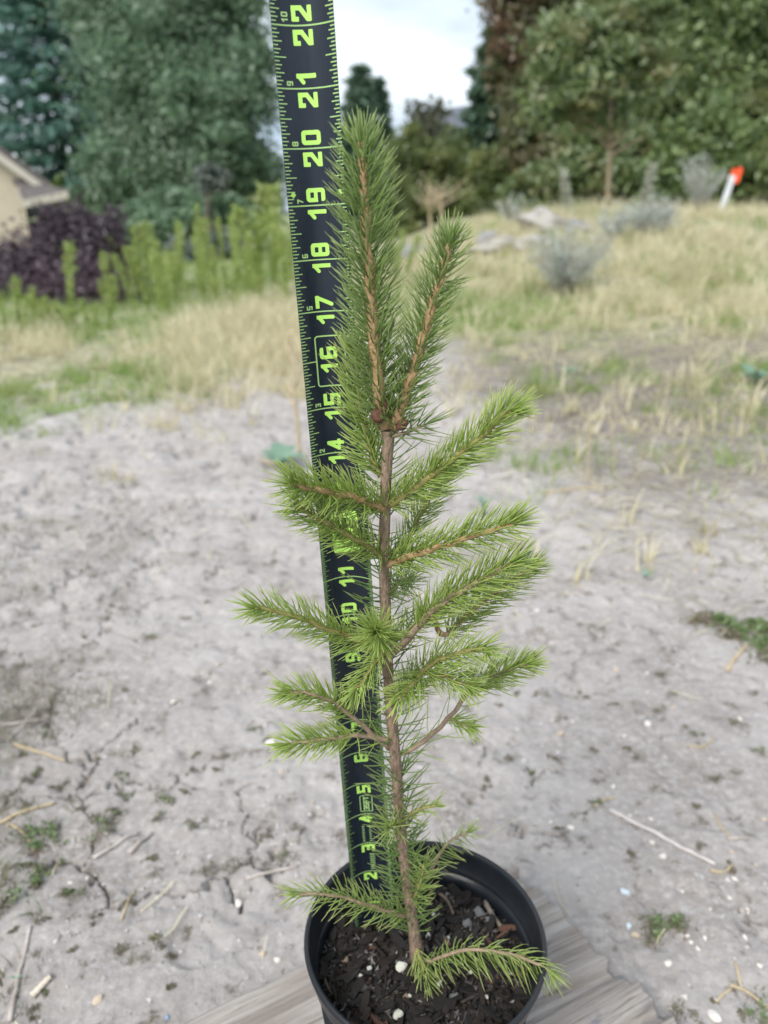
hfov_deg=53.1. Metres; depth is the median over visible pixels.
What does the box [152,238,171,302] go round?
tall weed
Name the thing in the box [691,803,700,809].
weed tuft
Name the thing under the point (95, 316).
tall weed
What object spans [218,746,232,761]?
weed tuft
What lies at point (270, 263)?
tall weed
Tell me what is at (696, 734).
weed tuft
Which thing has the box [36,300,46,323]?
tall weed
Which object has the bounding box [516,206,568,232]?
rock
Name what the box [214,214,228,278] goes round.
tall weed
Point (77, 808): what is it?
weed tuft
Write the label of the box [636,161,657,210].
mullein stalk
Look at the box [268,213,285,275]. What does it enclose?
tall weed
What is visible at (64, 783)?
weed tuft
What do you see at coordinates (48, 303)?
tall weed
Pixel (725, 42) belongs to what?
oak tree
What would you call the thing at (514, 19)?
rust tinged tree
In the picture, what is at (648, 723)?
pebble
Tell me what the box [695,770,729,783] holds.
weed tuft
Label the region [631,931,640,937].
pebble
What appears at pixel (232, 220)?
tall weed
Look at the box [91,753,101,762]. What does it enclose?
weed tuft
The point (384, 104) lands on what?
cypress tree
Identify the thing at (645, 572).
broadleaf weed
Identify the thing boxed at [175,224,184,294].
tall weed
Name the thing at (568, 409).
straw stalks
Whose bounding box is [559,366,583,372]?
broadleaf weed
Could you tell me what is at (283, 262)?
tall weed
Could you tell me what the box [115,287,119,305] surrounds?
tall weed
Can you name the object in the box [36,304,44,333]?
tall weed
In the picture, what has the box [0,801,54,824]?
twig
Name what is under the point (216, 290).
tall weed
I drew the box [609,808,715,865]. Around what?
twig
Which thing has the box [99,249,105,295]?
tall weed
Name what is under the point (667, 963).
pebble
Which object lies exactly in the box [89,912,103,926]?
weed tuft
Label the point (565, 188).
mullein stalk
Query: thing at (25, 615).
weed tuft
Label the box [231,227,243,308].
tall weed
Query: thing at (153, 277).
tall weed
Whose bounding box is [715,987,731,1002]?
twig
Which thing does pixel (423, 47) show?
sky
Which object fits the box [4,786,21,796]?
weed tuft
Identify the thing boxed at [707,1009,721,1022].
pebble
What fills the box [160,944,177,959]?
weed tuft
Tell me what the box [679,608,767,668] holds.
weed tuft
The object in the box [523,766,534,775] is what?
weed tuft
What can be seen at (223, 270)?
tall weed
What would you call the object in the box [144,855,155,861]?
weed tuft
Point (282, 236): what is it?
tall weed
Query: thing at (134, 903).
weed tuft
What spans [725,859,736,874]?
weed tuft
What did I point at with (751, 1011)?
weed tuft
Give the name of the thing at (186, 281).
tall weed
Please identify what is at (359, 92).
cypress tree
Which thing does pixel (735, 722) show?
weed tuft
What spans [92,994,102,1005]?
pebble
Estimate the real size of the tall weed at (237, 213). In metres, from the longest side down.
0.779 x 0.240 x 0.238 m
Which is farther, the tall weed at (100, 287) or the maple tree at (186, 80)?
the maple tree at (186, 80)
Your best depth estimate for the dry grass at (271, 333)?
4.49 m
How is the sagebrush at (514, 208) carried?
on the ground at (536, 854)
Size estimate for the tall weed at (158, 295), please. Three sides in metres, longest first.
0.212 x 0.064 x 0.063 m
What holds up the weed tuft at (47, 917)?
on the ground at (536, 854)
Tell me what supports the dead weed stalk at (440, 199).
on the ground at (536, 854)
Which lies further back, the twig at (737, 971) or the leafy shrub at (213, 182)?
the leafy shrub at (213, 182)
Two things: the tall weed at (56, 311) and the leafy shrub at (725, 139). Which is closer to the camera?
the tall weed at (56, 311)
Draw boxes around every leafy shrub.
[107,182,260,253]
[158,161,257,263]
[490,112,679,214]
[611,80,767,210]
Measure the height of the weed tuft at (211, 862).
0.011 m
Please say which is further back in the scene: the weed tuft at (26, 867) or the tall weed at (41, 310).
the tall weed at (41, 310)
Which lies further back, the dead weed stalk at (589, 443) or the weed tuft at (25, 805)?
the dead weed stalk at (589, 443)
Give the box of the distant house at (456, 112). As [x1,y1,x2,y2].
[435,105,468,144]
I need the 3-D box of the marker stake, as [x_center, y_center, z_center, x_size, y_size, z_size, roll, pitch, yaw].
[3.566,-3.298,7.946,0.202,0.533,0.033,0,21,0]
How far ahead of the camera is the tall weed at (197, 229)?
6.27 m
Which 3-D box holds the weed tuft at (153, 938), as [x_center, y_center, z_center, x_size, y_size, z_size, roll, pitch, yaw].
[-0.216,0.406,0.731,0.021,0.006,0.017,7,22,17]
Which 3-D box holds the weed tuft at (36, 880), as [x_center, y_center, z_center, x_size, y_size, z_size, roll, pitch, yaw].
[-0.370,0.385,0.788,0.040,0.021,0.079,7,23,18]
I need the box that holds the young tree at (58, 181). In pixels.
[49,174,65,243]
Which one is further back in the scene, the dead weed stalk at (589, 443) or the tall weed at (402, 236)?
the tall weed at (402, 236)
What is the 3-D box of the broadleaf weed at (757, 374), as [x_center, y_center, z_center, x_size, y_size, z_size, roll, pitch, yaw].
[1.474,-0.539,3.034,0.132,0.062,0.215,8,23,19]
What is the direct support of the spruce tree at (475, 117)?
on the ground at (536, 854)
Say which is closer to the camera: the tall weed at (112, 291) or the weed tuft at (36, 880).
the weed tuft at (36, 880)
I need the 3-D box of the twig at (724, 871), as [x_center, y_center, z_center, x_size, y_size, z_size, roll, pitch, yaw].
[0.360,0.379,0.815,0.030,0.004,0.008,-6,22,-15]
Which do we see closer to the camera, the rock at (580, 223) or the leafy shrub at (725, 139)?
the rock at (580, 223)
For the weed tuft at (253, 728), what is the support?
on the ground at (536, 854)
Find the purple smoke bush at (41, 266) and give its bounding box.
[0,193,155,306]
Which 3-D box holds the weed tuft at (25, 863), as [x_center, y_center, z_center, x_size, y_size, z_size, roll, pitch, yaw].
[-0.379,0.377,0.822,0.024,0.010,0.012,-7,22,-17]
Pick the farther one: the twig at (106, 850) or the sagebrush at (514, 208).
the sagebrush at (514, 208)
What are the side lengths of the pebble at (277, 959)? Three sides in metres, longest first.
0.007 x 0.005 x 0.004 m
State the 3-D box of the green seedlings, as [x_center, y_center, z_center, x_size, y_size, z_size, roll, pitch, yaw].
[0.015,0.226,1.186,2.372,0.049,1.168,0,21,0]
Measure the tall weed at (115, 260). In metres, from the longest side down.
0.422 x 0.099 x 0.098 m
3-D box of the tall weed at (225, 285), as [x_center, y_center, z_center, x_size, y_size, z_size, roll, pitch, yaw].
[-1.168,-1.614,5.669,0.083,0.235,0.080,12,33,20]
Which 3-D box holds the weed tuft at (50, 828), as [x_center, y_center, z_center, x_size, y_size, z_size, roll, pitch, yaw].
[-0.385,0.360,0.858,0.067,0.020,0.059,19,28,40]
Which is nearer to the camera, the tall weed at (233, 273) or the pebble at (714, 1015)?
the pebble at (714, 1015)
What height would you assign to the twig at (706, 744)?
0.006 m
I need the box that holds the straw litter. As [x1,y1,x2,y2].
[0,266,767,1023]
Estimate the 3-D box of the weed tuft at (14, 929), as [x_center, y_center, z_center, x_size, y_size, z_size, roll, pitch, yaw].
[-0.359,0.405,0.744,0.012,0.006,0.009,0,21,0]
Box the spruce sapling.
[223,107,572,1001]
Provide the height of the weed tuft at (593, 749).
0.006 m
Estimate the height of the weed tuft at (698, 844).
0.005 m
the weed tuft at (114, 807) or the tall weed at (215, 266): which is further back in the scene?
the tall weed at (215, 266)
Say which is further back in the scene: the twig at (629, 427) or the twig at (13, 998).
the twig at (629, 427)
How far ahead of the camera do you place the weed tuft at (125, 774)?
0.95 m
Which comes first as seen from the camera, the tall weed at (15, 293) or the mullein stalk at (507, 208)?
the tall weed at (15, 293)
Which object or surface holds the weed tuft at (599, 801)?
on the ground at (536, 854)
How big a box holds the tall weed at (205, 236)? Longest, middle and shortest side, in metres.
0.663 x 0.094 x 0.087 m
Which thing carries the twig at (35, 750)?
on the ground at (536, 854)
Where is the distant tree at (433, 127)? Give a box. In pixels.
[399,93,458,144]
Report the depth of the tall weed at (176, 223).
6.89 m
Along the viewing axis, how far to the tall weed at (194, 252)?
6.43 m
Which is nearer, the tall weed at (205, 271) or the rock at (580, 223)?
the tall weed at (205, 271)
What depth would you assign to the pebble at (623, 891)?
0.79 m
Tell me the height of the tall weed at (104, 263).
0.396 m
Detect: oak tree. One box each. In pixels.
[498,0,699,204]
[540,0,767,141]
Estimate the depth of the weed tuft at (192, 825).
0.87 m
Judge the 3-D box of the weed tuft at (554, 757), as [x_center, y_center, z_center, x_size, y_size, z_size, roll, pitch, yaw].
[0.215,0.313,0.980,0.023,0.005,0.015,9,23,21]
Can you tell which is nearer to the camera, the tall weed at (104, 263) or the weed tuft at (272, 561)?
the weed tuft at (272, 561)
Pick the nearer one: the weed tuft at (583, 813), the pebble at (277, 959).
the pebble at (277, 959)
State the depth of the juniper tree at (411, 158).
17.87 m
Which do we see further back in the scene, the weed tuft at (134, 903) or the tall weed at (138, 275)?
the tall weed at (138, 275)
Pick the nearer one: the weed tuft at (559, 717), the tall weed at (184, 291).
the weed tuft at (559, 717)
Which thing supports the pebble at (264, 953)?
on the ground at (536, 854)
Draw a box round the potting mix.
[319,874,529,1023]
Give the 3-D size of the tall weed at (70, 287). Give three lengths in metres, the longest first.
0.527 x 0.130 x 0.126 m
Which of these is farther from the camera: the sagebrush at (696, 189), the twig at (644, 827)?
the sagebrush at (696, 189)
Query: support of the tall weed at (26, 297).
on the ground at (536, 854)
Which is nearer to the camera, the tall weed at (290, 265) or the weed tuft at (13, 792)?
the weed tuft at (13, 792)
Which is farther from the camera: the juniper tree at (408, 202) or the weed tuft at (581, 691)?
the juniper tree at (408, 202)
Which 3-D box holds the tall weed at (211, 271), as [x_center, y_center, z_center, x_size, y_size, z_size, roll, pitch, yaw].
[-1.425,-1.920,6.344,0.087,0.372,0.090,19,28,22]
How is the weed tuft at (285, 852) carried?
on the ground at (536, 854)
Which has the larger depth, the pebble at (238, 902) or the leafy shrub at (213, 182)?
the leafy shrub at (213, 182)
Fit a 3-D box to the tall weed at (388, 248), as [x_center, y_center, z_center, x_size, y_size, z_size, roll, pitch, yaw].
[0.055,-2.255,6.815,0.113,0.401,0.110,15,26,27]
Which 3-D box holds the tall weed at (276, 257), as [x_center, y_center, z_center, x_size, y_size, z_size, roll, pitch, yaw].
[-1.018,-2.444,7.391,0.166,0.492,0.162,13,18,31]
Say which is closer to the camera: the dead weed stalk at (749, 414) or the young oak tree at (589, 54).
the dead weed stalk at (749, 414)
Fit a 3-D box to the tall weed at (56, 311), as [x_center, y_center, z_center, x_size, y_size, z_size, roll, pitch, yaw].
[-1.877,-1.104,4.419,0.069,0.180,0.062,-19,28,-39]
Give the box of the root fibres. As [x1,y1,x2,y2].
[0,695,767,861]
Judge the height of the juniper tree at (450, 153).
2.282 m
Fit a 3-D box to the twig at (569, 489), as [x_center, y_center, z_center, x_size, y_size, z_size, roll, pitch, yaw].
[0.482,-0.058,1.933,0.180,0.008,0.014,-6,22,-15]
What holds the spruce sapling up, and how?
on the potting mix
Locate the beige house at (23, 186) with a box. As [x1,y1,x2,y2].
[0,146,122,256]
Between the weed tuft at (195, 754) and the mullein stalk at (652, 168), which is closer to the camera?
the weed tuft at (195, 754)
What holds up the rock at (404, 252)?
on the ground at (536, 854)
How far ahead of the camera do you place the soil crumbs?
1.05 m
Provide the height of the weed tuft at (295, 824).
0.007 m
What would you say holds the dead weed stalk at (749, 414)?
on the ground at (536, 854)
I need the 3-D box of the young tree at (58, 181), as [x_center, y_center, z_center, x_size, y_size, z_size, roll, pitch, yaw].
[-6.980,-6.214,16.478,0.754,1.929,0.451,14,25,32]
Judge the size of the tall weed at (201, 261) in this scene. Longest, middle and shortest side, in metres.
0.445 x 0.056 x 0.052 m
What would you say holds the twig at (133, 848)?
on the ground at (536, 854)
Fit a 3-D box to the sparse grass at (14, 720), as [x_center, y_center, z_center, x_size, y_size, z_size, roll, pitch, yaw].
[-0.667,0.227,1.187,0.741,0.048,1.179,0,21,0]
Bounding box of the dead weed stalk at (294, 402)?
[282,329,302,456]
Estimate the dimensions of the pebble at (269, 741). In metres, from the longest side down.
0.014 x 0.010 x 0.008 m
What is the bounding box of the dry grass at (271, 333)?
[0,192,767,485]
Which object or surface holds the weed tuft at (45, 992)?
on the ground at (536, 854)
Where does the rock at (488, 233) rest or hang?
on the ground at (536, 854)
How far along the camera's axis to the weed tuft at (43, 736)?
1.02 m
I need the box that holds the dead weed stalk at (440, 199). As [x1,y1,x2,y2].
[419,171,469,243]
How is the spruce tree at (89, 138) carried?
on the ground at (536, 854)
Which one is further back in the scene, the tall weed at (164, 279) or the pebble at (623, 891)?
the tall weed at (164, 279)
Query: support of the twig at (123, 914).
on the ground at (536, 854)
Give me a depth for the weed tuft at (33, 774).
0.96 m
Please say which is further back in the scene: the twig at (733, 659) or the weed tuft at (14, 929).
the twig at (733, 659)
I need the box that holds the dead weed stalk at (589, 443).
[586,416,596,481]
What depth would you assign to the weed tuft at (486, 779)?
0.95 m
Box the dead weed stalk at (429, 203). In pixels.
[412,181,454,253]
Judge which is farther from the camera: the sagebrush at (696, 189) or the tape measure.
the sagebrush at (696, 189)
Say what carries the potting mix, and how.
in the nursery pot
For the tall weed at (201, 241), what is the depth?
6.63 m
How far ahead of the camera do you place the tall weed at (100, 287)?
5.45 m
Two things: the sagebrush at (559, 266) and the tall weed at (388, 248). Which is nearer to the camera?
the sagebrush at (559, 266)
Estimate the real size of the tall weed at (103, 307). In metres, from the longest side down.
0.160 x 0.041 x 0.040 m
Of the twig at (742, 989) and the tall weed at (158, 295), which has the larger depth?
the tall weed at (158, 295)
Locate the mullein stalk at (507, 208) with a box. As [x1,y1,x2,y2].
[503,202,514,225]
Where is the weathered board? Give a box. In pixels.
[185,867,676,1023]
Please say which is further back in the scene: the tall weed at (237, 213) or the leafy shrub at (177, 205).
the leafy shrub at (177, 205)
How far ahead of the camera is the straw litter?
2.12 m
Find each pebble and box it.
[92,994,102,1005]
[235,899,241,907]
[259,951,266,956]
[265,739,274,743]
[274,957,280,962]
[620,888,629,894]
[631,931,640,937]
[644,720,651,726]
[659,853,665,858]
[664,960,671,966]
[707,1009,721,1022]
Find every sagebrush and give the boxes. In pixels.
[490,191,532,220]
[516,211,620,293]
[592,194,636,241]
[616,192,687,235]
[677,153,728,212]
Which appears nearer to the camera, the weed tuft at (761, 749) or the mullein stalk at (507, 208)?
the weed tuft at (761, 749)
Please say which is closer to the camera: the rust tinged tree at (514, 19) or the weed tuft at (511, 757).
the weed tuft at (511, 757)
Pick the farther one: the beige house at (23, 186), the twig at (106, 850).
the beige house at (23, 186)
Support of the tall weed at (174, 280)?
on the ground at (536, 854)
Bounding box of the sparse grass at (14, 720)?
[0,511,176,1023]
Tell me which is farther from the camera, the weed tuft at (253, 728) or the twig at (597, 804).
the weed tuft at (253, 728)
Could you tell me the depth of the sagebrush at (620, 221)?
6.53 m
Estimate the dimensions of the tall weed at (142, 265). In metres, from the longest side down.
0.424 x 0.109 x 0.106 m
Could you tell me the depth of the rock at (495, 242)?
7.01 m
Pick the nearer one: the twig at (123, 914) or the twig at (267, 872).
the twig at (123, 914)
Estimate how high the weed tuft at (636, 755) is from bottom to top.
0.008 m
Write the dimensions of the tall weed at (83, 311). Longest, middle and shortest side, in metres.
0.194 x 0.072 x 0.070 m
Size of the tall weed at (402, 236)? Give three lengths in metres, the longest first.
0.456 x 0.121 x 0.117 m
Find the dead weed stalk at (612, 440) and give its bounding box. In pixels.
[609,409,615,467]
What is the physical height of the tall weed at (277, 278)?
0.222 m
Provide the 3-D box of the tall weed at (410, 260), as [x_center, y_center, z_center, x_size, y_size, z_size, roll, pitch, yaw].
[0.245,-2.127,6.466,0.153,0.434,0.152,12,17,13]
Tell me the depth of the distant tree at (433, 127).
31.91 m
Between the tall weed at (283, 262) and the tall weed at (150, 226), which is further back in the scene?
the tall weed at (150, 226)
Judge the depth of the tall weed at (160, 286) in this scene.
4.84 m
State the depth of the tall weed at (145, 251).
6.00 m
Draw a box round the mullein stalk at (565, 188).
[559,168,573,211]
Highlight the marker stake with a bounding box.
[718,165,742,211]
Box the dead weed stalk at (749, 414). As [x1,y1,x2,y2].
[745,387,755,436]
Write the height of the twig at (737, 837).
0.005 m
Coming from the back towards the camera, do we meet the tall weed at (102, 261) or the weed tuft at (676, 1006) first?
the tall weed at (102, 261)
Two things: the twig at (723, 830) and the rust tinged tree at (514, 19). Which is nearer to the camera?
the twig at (723, 830)
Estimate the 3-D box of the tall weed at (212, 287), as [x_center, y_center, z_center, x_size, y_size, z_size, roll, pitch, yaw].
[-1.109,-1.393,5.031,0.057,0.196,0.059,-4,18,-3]
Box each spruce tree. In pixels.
[0,0,165,256]
[60,75,163,247]
[449,27,509,176]
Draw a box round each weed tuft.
[0,861,55,916]
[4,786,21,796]
[4,862,31,871]
[5,817,74,859]
[6,926,17,933]
[13,609,34,619]
[16,800,29,813]
[16,860,41,867]
[17,1002,39,1021]
[18,775,35,784]
[26,910,52,925]
[30,766,44,778]
[33,729,59,746]
[40,989,48,997]
[48,785,62,790]
[49,777,72,791]
[51,885,88,899]
[56,858,66,866]
[57,886,73,899]
[63,807,124,855]
[66,944,78,952]
[75,805,86,811]
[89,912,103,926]
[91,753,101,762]
[105,806,118,813]
[113,808,128,817]
[114,771,132,784]
[114,940,131,956]
[115,789,132,800]
[116,899,130,911]
[129,898,137,906]
[130,740,141,754]
[140,632,161,640]
[143,931,162,946]
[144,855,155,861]
[145,788,175,824]
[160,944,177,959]
[165,982,175,989]
[177,787,194,794]
[183,818,199,830]
[191,751,201,757]
[193,858,238,876]
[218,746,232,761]
[245,724,263,731]
[257,833,273,840]
[259,558,278,567]
[270,848,296,861]
[285,821,306,832]
[481,783,492,791]
[483,775,490,782]
[504,753,520,760]
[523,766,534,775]
[546,753,556,760]
[550,710,567,721]
[569,806,598,821]
[574,687,589,699]
[585,747,601,756]
[586,798,604,811]
[587,624,608,631]
[589,631,602,641]
[605,702,620,706]
[624,848,635,863]
[629,750,646,762]
[629,904,707,949]
[652,704,667,713]
[654,669,670,677]
[667,997,698,1022]
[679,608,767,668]
[686,730,706,736]
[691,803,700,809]
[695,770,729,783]
[695,841,707,851]
[709,996,719,1004]
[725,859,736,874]
[728,717,748,729]
[736,983,767,1023]
[745,690,757,695]
[749,745,765,756]
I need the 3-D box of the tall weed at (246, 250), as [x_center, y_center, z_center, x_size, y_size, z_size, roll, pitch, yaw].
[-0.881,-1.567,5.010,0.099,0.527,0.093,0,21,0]
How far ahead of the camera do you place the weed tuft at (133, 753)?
1.00 m
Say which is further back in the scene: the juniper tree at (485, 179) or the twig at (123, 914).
the juniper tree at (485, 179)
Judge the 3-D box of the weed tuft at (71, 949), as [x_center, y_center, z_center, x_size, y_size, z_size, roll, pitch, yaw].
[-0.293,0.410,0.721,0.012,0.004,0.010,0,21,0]
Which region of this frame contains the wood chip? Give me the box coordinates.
[30,974,51,998]
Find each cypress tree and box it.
[340,60,387,228]
[371,75,395,146]
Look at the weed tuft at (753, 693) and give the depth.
1.11 m
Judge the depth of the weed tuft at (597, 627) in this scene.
1.28 m
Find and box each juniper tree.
[350,169,422,242]
[373,119,448,227]
[416,120,480,220]
[447,138,511,216]
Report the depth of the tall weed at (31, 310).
4.56 m
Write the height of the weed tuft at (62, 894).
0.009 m
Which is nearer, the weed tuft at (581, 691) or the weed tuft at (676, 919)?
the weed tuft at (676, 919)
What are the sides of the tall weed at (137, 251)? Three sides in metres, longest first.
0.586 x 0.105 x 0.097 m
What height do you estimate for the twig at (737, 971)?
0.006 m
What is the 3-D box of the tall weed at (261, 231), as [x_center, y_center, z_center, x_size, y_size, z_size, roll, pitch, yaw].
[-0.981,-2.216,6.279,0.337,0.970,0.329,-12,26,-43]
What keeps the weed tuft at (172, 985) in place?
on the ground at (536, 854)
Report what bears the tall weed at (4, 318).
on the ground at (536, 854)
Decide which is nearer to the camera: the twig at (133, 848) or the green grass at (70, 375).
the twig at (133, 848)
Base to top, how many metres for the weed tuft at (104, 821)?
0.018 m
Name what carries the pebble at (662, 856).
on the ground at (536, 854)
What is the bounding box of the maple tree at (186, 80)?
[29,0,288,256]
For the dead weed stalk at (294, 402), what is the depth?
2.11 m
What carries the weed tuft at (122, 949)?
on the ground at (536, 854)
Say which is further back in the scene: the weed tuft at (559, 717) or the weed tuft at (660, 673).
the weed tuft at (660, 673)
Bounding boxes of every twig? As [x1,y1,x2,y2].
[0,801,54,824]
[6,823,33,851]
[7,925,31,1022]
[13,743,65,761]
[92,831,138,859]
[120,889,135,919]
[128,831,151,853]
[245,865,297,879]
[260,457,298,464]
[544,485,607,493]
[579,413,633,432]
[595,797,615,805]
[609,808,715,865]
[686,736,713,747]
[710,863,733,872]
[715,814,730,836]
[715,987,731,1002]
[725,642,748,671]
[727,836,747,840]
[729,983,767,1008]
[734,962,742,987]
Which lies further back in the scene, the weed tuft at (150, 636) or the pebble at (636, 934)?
the weed tuft at (150, 636)
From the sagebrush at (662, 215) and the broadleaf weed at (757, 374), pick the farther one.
the sagebrush at (662, 215)
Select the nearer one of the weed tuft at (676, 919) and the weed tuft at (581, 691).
the weed tuft at (676, 919)
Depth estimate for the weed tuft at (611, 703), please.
1.09 m
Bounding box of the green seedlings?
[0,510,767,928]
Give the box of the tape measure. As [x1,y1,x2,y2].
[269,0,394,926]
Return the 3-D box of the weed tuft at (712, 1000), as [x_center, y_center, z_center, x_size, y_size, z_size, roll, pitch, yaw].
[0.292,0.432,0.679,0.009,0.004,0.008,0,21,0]
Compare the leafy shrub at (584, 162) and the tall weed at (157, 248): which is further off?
the leafy shrub at (584, 162)
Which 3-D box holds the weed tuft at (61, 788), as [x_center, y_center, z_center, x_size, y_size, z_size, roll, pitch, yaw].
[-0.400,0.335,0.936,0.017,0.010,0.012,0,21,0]
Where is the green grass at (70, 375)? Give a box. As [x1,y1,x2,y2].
[0,201,767,504]
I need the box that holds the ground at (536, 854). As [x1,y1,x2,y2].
[0,212,767,1023]
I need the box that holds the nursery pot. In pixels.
[304,840,547,1023]
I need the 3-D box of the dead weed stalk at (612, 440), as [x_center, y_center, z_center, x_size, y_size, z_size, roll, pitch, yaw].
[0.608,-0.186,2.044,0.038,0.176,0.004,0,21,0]
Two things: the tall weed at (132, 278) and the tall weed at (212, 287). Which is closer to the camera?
the tall weed at (212, 287)
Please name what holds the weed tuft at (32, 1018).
on the ground at (536, 854)
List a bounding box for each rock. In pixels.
[399,244,427,257]
[468,235,517,253]
[476,230,498,243]
[514,234,546,251]
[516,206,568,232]
[564,219,596,233]
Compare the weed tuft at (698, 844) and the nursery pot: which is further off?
the weed tuft at (698, 844)
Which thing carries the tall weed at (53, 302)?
on the ground at (536, 854)
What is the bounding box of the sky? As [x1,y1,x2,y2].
[0,0,491,211]
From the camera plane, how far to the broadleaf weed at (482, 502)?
1.75 m
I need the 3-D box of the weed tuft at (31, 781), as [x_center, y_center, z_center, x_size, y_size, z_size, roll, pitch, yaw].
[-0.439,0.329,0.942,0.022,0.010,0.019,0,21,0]
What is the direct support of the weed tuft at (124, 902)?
on the ground at (536, 854)
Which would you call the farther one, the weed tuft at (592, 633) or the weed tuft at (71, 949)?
the weed tuft at (592, 633)
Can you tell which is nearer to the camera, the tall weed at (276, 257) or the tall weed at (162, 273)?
the tall weed at (162, 273)
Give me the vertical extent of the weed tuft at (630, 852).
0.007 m
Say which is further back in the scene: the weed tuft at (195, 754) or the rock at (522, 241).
the rock at (522, 241)
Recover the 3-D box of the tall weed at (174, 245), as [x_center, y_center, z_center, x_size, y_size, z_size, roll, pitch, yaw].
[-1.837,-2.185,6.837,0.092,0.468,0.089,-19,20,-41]
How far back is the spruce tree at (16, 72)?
20.41 m
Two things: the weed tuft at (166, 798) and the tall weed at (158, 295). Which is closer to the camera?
the weed tuft at (166, 798)
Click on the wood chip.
(42, 984)
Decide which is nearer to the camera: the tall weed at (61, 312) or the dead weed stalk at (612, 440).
the dead weed stalk at (612, 440)
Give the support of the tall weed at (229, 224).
on the ground at (536, 854)
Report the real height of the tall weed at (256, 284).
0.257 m
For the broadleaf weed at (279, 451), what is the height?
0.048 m
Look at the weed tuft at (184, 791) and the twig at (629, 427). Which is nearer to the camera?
the weed tuft at (184, 791)
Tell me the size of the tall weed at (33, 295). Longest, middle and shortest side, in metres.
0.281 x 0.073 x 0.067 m
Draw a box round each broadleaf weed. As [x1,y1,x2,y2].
[259,443,306,466]
[472,495,493,510]
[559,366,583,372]
[640,568,654,576]
[738,364,767,382]
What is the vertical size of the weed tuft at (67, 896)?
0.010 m
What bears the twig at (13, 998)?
on the ground at (536, 854)
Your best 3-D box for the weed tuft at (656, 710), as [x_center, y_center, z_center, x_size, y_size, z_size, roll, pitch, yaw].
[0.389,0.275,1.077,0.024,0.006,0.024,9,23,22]
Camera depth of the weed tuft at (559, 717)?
1.06 m
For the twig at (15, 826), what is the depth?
0.86 m
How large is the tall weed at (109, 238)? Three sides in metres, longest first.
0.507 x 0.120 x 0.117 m
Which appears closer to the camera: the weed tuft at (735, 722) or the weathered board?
the weathered board
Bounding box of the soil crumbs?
[0,375,767,1023]
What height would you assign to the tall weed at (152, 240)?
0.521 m
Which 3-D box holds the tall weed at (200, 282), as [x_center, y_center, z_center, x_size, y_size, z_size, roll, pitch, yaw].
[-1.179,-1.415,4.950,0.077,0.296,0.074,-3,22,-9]
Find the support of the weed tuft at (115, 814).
on the ground at (536, 854)
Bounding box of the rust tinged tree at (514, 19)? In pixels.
[465,0,588,185]
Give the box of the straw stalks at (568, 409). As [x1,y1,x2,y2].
[394,244,767,594]
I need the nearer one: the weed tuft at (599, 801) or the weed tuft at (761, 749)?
the weed tuft at (599, 801)
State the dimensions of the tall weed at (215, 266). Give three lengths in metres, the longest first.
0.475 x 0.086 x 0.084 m
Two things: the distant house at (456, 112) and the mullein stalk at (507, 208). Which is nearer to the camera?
the mullein stalk at (507, 208)
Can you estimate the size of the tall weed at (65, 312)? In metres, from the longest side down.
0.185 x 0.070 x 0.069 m
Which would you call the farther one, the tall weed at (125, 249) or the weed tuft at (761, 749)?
the tall weed at (125, 249)
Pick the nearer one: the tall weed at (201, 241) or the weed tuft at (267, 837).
the weed tuft at (267, 837)
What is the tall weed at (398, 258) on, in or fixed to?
on the ground at (536, 854)
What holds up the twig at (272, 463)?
on the ground at (536, 854)
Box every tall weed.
[0,294,9,331]
[8,276,22,331]
[20,294,30,334]
[26,285,38,329]
[27,297,35,326]
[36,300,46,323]
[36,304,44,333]
[39,298,56,328]
[41,296,55,324]
[50,299,64,323]
[51,304,60,330]
[57,307,65,327]
[58,240,79,323]
[62,307,73,333]
[78,298,88,326]
[90,301,99,337]
[97,279,105,307]
[98,251,110,302]
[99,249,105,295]
[101,297,106,319]
[103,274,118,324]
[106,234,121,286]
[110,253,135,314]
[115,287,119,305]
[121,244,150,306]
[126,268,138,310]
[128,256,151,309]
[129,224,149,309]
[131,247,147,292]
[137,221,154,299]
[146,220,159,266]
[147,235,160,298]
[148,250,171,313]
[148,257,169,313]
[149,246,157,300]
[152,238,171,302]
[155,286,161,314]
[160,277,167,310]
[162,249,181,313]
[170,241,179,292]
[174,219,183,286]
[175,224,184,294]
[182,284,189,309]
[185,280,190,300]
[187,234,207,298]
[191,202,201,300]
[192,223,208,277]
[195,270,206,311]
[197,238,211,303]
[199,218,219,289]
[199,245,205,304]
[200,216,211,278]
[207,244,221,304]
[207,258,214,300]
[210,275,220,310]
[210,284,216,311]
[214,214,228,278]
[219,266,229,287]
[221,278,228,305]
[227,216,235,270]
[228,203,268,297]
[228,215,239,283]
[228,264,239,306]
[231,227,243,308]
[242,229,254,306]
[245,180,285,299]
[251,275,263,305]
[265,236,275,292]
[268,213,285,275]
[271,234,285,281]
[273,229,292,304]
[275,275,281,295]
[280,228,285,297]
[284,221,293,281]
[387,235,394,274]
[392,247,399,280]
[395,230,407,279]
[403,234,423,283]
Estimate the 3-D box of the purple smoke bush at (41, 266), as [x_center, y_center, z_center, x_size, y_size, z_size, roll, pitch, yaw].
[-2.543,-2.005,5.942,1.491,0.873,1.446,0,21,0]
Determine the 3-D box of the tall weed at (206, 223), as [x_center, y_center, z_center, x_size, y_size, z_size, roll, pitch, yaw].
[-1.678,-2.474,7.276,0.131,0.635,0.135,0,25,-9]

